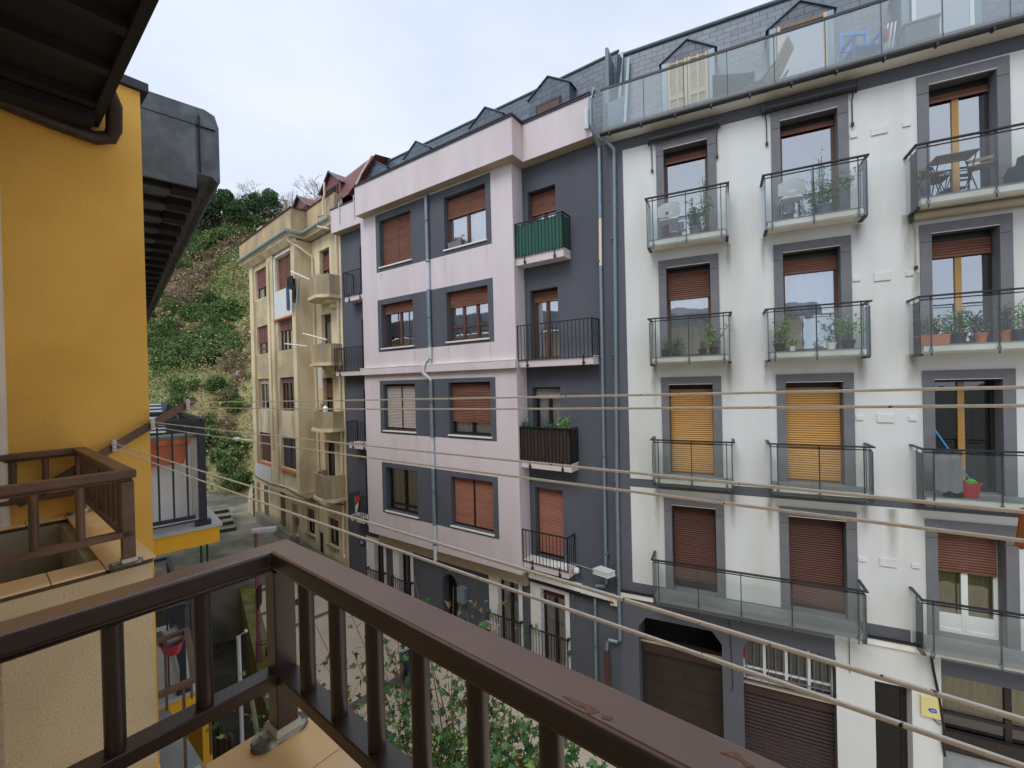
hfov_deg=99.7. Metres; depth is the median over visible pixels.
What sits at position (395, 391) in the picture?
window
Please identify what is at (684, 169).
balcony door
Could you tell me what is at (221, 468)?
leafy shrub
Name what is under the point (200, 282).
dry shrub
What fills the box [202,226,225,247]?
leafy shrub
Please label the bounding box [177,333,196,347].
leafy shrub
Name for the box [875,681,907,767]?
street door
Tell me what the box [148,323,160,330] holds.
dry shrub
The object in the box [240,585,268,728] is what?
retaining wall
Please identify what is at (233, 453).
leafy shrub
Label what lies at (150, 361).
leafy shrub
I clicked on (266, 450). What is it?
window
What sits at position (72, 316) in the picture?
yellow apartment block
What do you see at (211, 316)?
leafy shrub
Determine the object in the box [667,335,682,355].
potted plant
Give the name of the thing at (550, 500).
balcony door
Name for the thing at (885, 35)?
clothes airer
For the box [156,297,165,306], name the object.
dry shrub
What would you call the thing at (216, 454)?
leafy shrub
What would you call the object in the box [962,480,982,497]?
mop bucket
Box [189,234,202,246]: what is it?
leafy shrub
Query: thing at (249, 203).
evergreen tree
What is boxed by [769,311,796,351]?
potted plant
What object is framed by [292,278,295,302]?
hanging clothes
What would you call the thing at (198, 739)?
yard wall
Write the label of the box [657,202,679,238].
plastic chair
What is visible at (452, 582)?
street door
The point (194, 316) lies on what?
leafy shrub
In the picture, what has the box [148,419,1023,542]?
clothesline
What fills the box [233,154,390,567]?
ochre apartment building
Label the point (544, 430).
window box
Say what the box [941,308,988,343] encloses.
potted plant
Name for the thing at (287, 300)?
hanging clothes
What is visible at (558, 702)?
balcony railing
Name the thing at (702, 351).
potted plant
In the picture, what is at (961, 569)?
balcony door
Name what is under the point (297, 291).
hanging clothes
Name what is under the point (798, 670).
window
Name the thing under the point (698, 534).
balcony door
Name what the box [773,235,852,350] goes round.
balcony door
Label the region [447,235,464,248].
window box
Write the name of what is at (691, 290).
balcony door
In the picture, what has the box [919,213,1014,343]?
balcony door
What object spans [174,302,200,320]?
leafy shrub
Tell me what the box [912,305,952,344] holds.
potted plant
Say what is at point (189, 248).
leafy shrub
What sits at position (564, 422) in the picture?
window box
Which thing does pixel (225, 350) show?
brown shrub
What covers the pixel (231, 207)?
evergreen tree
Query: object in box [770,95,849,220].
balcony door
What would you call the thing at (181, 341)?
leafy shrub
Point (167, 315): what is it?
leafy shrub
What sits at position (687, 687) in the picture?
garage door
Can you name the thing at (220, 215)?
evergreen tree
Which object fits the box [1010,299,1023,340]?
potted plant
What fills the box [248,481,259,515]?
curved wall
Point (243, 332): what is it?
brown shrub
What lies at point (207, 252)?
brown shrub
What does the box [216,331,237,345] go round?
leafy shrub
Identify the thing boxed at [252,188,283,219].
evergreen tree
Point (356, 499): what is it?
flag
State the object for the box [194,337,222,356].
leafy shrub
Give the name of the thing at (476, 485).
window
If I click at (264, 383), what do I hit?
window
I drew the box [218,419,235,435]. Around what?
brown shrub
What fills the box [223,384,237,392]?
leafy shrub
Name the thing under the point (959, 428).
balcony door
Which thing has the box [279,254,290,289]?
window
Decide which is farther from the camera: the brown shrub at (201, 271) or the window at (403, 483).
the brown shrub at (201, 271)
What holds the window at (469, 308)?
in the grey apartment building at (494, 305)
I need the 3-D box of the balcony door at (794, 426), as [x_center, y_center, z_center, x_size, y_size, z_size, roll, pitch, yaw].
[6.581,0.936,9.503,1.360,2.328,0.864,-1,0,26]
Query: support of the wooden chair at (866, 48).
on the white apartment building at (884, 248)
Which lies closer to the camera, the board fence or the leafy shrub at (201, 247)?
the board fence
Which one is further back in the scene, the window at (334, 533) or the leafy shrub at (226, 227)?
the leafy shrub at (226, 227)
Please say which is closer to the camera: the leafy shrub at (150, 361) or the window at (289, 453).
the window at (289, 453)
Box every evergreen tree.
[195,207,218,232]
[202,206,222,232]
[205,188,249,226]
[238,192,266,217]
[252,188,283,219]
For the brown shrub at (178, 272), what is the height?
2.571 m
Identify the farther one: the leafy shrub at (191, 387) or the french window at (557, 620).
the leafy shrub at (191, 387)
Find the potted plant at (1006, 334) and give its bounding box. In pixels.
[994,303,1017,340]
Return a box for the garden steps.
[210,504,235,532]
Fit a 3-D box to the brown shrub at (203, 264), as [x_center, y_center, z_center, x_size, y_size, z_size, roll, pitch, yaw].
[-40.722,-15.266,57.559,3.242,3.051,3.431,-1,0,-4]
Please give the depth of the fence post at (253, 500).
24.60 m
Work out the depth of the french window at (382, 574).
16.69 m
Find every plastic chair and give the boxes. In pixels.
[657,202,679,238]
[778,178,804,219]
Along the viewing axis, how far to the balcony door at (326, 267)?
18.73 m
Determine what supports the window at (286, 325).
in the ochre apartment building at (298, 237)
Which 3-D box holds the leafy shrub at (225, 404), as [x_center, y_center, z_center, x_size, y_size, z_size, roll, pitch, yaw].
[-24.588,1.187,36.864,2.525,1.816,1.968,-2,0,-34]
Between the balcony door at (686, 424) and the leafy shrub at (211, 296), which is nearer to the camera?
the balcony door at (686, 424)
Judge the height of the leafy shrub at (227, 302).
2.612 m
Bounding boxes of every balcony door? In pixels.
[323,250,341,280]
[325,314,343,353]
[326,378,345,426]
[329,442,346,475]
[532,188,555,249]
[534,288,558,358]
[536,387,560,428]
[539,487,563,558]
[655,128,717,238]
[658,253,720,356]
[661,376,722,476]
[664,497,725,598]
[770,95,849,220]
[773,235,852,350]
[776,373,855,485]
[779,506,857,621]
[916,54,1011,197]
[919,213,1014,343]
[922,368,1017,496]
[925,518,1020,650]
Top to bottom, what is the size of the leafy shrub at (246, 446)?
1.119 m
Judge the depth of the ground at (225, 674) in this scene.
15.29 m
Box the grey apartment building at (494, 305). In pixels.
[329,49,621,691]
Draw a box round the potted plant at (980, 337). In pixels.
[971,317,996,342]
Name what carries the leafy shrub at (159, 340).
on the hillside
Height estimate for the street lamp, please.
4.160 m
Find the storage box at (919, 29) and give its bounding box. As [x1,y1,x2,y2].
[897,13,940,44]
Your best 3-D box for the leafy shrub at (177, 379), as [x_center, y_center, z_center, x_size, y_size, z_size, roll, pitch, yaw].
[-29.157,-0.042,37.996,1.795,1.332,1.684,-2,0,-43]
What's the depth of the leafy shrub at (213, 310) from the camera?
48.01 m
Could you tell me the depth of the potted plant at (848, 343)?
8.62 m
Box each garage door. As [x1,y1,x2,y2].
[641,618,723,738]
[744,678,834,767]
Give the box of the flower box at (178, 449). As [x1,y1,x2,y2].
[150,438,190,466]
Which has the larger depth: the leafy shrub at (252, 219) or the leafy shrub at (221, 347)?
the leafy shrub at (252, 219)
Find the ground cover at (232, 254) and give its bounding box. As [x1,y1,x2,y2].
[147,192,340,495]
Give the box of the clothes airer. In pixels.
[883,21,896,49]
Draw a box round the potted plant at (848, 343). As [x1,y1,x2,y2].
[827,311,865,348]
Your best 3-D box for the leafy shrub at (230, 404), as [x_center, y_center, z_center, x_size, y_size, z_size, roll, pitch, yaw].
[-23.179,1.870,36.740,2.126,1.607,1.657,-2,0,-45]
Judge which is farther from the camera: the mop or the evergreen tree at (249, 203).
the evergreen tree at (249, 203)
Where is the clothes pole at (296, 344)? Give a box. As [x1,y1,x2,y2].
[284,343,307,346]
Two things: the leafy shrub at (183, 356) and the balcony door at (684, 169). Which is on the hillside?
the leafy shrub at (183, 356)
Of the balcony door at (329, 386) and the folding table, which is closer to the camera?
the folding table
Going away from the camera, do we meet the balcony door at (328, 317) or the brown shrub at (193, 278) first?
the balcony door at (328, 317)
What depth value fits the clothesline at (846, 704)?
0.78 m
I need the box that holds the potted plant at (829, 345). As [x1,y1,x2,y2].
[822,336,836,348]
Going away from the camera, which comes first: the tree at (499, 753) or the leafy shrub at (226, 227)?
the tree at (499, 753)
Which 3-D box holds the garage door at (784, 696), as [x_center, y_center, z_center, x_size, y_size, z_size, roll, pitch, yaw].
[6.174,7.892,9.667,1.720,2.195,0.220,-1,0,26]
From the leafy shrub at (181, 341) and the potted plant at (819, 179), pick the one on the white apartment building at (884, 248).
the potted plant at (819, 179)
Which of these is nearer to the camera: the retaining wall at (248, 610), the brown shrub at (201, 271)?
the retaining wall at (248, 610)
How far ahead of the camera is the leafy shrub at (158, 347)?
42.41 m
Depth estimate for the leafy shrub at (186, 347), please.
41.68 m
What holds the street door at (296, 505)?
in the ochre apartment building at (298, 237)
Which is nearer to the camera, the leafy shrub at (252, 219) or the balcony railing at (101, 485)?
the balcony railing at (101, 485)
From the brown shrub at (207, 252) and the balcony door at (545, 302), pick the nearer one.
the balcony door at (545, 302)
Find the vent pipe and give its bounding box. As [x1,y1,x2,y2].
[236,629,258,743]
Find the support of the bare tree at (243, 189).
on the hillside
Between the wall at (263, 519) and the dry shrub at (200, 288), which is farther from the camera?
the dry shrub at (200, 288)
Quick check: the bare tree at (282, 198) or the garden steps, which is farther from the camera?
the bare tree at (282, 198)
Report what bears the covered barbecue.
on the white apartment building at (884, 248)
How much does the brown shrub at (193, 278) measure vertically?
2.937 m
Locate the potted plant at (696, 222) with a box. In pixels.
[684,197,713,233]
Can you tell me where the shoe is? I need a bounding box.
[942,491,962,497]
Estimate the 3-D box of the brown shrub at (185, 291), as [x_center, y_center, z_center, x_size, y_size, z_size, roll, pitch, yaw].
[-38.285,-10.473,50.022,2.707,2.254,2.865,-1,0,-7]
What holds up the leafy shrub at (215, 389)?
on the hillside
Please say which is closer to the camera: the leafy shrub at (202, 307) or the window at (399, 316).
the window at (399, 316)
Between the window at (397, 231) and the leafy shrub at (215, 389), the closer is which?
the window at (397, 231)
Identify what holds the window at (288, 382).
in the ochre apartment building at (298, 237)
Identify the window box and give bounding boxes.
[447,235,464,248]
[521,416,535,432]
[541,422,556,433]
[556,415,571,434]
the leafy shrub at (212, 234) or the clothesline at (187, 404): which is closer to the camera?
the clothesline at (187, 404)
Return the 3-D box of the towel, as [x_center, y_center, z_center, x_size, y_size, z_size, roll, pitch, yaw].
[7.951,1.602,7.889,0.400,0.770,0.074,-1,0,26]
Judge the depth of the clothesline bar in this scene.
4.24 m
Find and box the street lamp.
[251,526,276,662]
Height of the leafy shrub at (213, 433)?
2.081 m
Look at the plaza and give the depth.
13.49 m
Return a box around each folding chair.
[918,167,946,196]
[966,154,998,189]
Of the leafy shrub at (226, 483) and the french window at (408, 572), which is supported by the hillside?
the leafy shrub at (226, 483)
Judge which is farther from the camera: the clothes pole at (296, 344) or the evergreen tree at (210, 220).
the evergreen tree at (210, 220)
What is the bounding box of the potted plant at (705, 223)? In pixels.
[698,176,709,231]
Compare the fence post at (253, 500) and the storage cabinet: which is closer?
the storage cabinet
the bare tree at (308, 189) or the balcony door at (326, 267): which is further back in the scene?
the bare tree at (308, 189)
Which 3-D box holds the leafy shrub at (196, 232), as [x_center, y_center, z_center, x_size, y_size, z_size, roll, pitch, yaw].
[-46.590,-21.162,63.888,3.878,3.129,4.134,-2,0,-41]
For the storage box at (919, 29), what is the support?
on the white apartment building at (884, 248)
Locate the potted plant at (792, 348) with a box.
[783,337,799,350]
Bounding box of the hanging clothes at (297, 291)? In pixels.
[295,278,299,306]
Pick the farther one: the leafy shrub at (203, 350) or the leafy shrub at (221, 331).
the leafy shrub at (221, 331)
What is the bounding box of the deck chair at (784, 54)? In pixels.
[744,36,793,88]
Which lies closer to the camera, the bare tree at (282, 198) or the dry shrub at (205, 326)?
the dry shrub at (205, 326)
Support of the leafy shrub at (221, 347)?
on the hillside
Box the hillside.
[148,222,260,509]
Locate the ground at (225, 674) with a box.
[213,640,254,745]
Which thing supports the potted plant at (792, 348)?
on the white apartment building at (884, 248)
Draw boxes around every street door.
[296,505,298,533]
[449,574,457,616]
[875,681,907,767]
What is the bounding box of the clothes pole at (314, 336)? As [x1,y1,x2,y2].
[302,333,326,339]
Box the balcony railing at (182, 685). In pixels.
[156,627,212,767]
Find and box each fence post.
[200,545,202,562]
[206,544,208,561]
[252,479,254,515]
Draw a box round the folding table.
[926,148,980,195]
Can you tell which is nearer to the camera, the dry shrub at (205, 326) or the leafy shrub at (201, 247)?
the dry shrub at (205, 326)
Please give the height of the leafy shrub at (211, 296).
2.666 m
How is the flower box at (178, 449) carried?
hanging from the yellow apartment block at (180, 162)
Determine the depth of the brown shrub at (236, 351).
40.17 m
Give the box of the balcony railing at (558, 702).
[0,539,786,767]
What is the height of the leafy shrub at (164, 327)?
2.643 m
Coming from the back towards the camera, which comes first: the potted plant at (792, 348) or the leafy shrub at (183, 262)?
the leafy shrub at (183, 262)
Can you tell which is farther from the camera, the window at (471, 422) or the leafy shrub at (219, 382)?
the leafy shrub at (219, 382)
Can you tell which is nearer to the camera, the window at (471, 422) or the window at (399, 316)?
the window at (471, 422)
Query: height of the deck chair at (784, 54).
1.013 m
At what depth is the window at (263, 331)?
22.14 m
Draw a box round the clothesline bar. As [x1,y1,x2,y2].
[17,396,197,507]
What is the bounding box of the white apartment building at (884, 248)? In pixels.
[600,0,1023,767]
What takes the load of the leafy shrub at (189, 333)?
on the hillside
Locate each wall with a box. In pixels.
[187,724,212,765]
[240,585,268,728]
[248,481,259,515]
[256,510,298,543]
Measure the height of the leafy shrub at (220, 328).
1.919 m
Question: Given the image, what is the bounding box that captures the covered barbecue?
[1003,155,1023,183]
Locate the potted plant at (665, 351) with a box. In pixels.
[661,337,670,356]
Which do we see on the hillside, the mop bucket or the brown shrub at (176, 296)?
the brown shrub at (176, 296)
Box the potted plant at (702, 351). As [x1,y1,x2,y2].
[698,341,706,354]
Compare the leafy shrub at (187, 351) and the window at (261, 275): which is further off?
the leafy shrub at (187, 351)
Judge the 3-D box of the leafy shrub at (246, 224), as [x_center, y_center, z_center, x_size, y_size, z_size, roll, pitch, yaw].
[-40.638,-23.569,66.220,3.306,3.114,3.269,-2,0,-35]
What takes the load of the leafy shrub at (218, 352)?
on the hillside
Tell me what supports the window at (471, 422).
in the grey apartment building at (494, 305)
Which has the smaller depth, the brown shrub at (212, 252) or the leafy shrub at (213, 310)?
the leafy shrub at (213, 310)
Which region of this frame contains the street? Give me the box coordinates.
[394,662,833,767]
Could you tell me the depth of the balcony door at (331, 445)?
19.07 m
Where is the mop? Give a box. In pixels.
[935,430,977,483]
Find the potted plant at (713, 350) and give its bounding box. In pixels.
[699,322,730,354]
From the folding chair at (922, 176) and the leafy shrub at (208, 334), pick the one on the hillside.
the leafy shrub at (208, 334)
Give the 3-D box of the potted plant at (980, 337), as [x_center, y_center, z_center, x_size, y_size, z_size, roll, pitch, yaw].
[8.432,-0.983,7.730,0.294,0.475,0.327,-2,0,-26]
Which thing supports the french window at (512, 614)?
in the grey apartment building at (494, 305)
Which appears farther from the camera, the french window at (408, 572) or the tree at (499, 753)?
the french window at (408, 572)
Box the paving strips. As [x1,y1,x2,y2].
[261,588,400,710]
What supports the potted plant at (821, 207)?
on the white apartment building at (884, 248)
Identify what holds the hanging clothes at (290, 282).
hanging from the clothes pole
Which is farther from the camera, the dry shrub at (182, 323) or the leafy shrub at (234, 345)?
the dry shrub at (182, 323)
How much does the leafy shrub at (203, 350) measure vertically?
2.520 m
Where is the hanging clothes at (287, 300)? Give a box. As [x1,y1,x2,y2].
[286,288,289,310]
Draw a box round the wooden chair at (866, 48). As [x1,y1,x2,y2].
[839,28,882,61]
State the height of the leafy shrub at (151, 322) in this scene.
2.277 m
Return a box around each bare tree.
[237,177,285,216]
[278,190,311,208]
[279,194,316,209]
[293,179,319,199]
[295,174,322,197]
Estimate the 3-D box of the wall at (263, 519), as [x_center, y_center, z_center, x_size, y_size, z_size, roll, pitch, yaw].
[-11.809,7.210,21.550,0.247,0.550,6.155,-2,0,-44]
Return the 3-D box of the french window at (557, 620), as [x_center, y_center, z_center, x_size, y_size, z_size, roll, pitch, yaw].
[1.263,7.403,12.429,1.270,3.400,0.890,-1,0,35]
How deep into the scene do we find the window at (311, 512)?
20.13 m
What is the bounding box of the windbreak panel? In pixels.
[712,71,753,96]
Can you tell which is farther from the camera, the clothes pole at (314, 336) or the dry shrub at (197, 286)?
the dry shrub at (197, 286)
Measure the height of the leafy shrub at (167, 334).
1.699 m
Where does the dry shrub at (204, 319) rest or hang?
on the hillside
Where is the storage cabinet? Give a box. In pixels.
[150,432,198,527]
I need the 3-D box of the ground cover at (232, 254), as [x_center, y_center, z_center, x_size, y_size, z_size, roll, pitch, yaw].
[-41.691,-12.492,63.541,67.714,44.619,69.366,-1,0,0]
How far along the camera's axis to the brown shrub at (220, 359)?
39.87 m
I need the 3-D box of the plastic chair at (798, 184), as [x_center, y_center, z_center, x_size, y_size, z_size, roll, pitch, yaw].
[5.834,-3.807,9.053,0.480,0.801,0.429,-1,0,23]
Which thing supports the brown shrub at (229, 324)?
on the hillside
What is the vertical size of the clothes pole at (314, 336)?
0.451 m
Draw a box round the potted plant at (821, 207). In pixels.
[801,167,859,212]
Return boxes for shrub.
[147,318,160,330]
[147,329,162,347]
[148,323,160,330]
[148,336,174,358]
[148,342,166,357]
[148,356,168,372]
[153,298,179,313]
[154,307,173,316]
[155,316,180,332]
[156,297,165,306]
[156,342,188,369]
[158,312,173,320]
[160,329,177,338]
[164,286,194,303]
[165,393,189,407]
[166,339,190,352]
[167,378,187,395]
[168,343,191,363]
[169,267,192,285]
[169,273,209,292]
[169,377,188,386]
[170,285,193,300]
[174,259,193,277]
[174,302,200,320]
[174,315,185,327]
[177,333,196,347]
[177,352,198,366]
[179,350,195,367]
[180,330,198,342]
[181,322,202,331]
[183,243,203,260]
[184,346,218,370]
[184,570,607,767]
[186,311,207,322]
[188,229,203,245]
[188,264,218,276]
[188,378,204,389]
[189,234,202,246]
[190,302,209,315]
[191,259,213,273]
[191,279,205,286]
[191,325,211,337]
[191,328,201,340]
[192,234,223,258]
[193,289,223,303]
[194,286,206,297]
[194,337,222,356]
[195,284,209,291]
[197,317,207,323]
[198,322,217,330]
[199,328,215,343]
[200,245,225,257]
[200,262,217,277]
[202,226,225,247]
[202,302,224,319]
[202,312,222,323]
[202,412,221,426]
[203,251,217,262]
[203,380,223,394]
[204,374,232,392]
[205,424,221,448]
[206,314,227,327]
[207,321,232,336]
[207,350,226,361]
[207,388,238,408]
[207,448,226,464]
[210,388,241,406]
[212,327,226,337]
[213,456,240,484]
[214,235,240,251]
[214,335,236,350]
[214,355,234,371]
[215,222,238,239]
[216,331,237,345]
[217,299,244,318]
[217,328,232,335]
[217,332,242,347]
[217,432,245,455]
[218,346,235,357]
[218,414,237,428]
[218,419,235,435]
[218,473,237,493]
[219,320,235,329]
[219,446,252,467]
[222,229,241,243]
[222,349,249,370]
[223,375,241,385]
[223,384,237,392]
[225,231,248,243]
[225,340,242,355]
[226,361,243,373]
[226,397,248,412]
[227,310,243,320]
[227,469,252,491]
[230,226,247,236]
[234,369,249,379]
[236,330,250,342]
[238,441,250,449]
[239,220,256,234]
[246,214,262,230]
[257,219,269,227]
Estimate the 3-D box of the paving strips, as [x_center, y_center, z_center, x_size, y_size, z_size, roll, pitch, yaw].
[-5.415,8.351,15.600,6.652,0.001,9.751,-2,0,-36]
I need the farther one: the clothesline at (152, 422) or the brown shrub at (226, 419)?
the brown shrub at (226, 419)
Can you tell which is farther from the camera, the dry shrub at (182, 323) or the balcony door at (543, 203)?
the dry shrub at (182, 323)
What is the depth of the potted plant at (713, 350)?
9.61 m
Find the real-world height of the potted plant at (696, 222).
0.827 m
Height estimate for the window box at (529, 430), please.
0.438 m
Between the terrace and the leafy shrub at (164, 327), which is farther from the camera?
the leafy shrub at (164, 327)
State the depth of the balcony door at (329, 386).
18.86 m
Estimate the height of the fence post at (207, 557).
0.900 m
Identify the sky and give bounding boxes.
[124,0,772,225]
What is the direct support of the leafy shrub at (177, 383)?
on the hillside
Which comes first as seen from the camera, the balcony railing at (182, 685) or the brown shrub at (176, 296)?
the balcony railing at (182, 685)
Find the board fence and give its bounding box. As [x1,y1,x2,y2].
[212,719,237,759]
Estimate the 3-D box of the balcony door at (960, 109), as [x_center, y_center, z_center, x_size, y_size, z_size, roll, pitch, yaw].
[8.594,-4.696,8.438,1.280,2.458,0.864,-1,0,26]
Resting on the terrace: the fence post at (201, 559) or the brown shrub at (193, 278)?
the fence post at (201, 559)
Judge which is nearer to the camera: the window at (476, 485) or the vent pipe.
the vent pipe
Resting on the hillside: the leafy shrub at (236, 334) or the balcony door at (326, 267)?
the leafy shrub at (236, 334)
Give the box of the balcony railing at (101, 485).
[0,447,143,568]
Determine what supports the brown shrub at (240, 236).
on the hillside
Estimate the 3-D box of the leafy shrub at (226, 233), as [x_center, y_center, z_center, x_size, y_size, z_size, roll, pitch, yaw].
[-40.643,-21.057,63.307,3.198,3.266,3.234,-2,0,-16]
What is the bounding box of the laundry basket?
[156,625,184,656]
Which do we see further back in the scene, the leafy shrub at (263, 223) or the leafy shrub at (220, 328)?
the leafy shrub at (263, 223)
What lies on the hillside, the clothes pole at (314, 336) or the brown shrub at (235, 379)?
the brown shrub at (235, 379)
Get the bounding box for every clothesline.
[110,440,1023,767]
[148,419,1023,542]
[183,385,1023,409]
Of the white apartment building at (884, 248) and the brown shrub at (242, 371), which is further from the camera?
the brown shrub at (242, 371)
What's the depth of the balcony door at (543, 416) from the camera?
12.34 m
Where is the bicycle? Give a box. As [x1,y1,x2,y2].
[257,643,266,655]
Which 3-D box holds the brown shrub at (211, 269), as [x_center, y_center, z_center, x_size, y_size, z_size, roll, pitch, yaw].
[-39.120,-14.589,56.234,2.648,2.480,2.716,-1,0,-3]
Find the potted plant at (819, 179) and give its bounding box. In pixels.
[812,149,834,213]
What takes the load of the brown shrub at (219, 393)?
on the hillside
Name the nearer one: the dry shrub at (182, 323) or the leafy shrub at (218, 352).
the leafy shrub at (218, 352)
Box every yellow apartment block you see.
[0,0,360,767]
[140,91,222,714]
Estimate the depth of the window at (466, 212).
13.20 m
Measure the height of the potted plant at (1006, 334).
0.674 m
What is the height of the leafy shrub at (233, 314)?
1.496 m
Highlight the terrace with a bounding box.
[154,492,342,648]
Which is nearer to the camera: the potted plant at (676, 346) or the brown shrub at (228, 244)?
the potted plant at (676, 346)
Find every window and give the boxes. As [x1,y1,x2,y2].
[257,268,266,298]
[259,325,267,353]
[260,379,269,409]
[262,432,270,461]
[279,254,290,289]
[280,318,292,350]
[282,377,294,410]
[284,436,295,468]
[305,509,314,537]
[326,518,348,550]
[366,535,386,584]
[378,213,411,268]
[381,300,414,349]
[383,384,416,433]
[385,468,418,518]
[391,547,413,596]
[443,187,486,251]
[445,286,489,342]
[448,382,491,438]
[450,477,494,536]
[487,575,523,646]
[529,581,570,668]
[743,640,833,697]
[941,675,1023,767]
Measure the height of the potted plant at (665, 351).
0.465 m
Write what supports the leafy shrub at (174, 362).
on the hillside
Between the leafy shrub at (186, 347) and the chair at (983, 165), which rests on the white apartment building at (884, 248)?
the chair at (983, 165)
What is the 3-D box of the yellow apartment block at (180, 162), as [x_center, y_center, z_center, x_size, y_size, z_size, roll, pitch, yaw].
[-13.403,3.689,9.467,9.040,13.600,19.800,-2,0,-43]
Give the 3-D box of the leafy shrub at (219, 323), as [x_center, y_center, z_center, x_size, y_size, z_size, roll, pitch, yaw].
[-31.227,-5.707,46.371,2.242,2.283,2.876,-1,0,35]
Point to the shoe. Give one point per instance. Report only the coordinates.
(948, 494)
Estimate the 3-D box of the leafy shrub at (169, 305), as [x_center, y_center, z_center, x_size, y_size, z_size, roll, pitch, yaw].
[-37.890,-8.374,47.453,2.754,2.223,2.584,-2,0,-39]
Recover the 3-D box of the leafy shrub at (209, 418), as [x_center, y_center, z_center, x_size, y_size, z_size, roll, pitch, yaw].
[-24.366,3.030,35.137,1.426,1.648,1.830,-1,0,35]
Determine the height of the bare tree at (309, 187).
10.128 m
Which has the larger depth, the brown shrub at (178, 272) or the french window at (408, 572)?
the brown shrub at (178, 272)
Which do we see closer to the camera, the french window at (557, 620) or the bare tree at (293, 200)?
the french window at (557, 620)
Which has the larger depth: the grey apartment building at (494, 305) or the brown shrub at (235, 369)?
the brown shrub at (235, 369)
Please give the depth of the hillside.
37.43 m
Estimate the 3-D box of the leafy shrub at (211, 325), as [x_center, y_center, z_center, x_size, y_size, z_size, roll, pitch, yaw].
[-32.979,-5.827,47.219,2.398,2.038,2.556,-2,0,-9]
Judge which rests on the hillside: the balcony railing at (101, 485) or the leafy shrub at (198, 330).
the leafy shrub at (198, 330)
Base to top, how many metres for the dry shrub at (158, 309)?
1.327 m
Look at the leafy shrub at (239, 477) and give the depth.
29.84 m
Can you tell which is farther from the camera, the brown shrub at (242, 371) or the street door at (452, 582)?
the brown shrub at (242, 371)
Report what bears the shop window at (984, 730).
in the white apartment building at (884, 248)
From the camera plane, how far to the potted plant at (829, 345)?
8.68 m
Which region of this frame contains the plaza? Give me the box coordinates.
[254,583,407,739]
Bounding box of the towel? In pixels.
[932,450,962,493]
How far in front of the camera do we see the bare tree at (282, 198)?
80.75 m
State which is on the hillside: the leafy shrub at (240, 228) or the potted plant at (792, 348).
the leafy shrub at (240, 228)
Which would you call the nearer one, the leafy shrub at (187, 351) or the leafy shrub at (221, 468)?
the leafy shrub at (221, 468)
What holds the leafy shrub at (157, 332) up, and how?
on the hillside
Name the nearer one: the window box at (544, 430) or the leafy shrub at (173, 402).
the window box at (544, 430)
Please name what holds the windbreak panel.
on the white apartment building at (884, 248)
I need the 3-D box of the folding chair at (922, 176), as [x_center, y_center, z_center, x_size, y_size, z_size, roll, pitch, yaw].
[7.824,-3.792,8.115,0.360,0.688,0.374,-1,0,14]
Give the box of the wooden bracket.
[1014,507,1023,549]
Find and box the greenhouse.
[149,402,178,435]
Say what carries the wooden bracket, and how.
attached to the yellow apartment block at (72, 316)
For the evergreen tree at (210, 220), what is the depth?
64.92 m
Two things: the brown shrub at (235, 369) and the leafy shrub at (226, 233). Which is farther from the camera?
the leafy shrub at (226, 233)
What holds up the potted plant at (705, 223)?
on the white apartment building at (884, 248)
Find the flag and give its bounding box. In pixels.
[354,496,359,516]
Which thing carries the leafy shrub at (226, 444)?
on the hillside
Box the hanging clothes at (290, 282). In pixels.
[287,276,293,289]
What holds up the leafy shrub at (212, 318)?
on the hillside
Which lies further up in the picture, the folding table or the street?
the folding table
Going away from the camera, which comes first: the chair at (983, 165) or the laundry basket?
the laundry basket
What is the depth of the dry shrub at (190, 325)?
45.71 m
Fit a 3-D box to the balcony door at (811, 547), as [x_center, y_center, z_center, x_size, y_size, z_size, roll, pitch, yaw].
[6.652,3.770,9.518,1.360,2.258,0.864,-1,0,26]

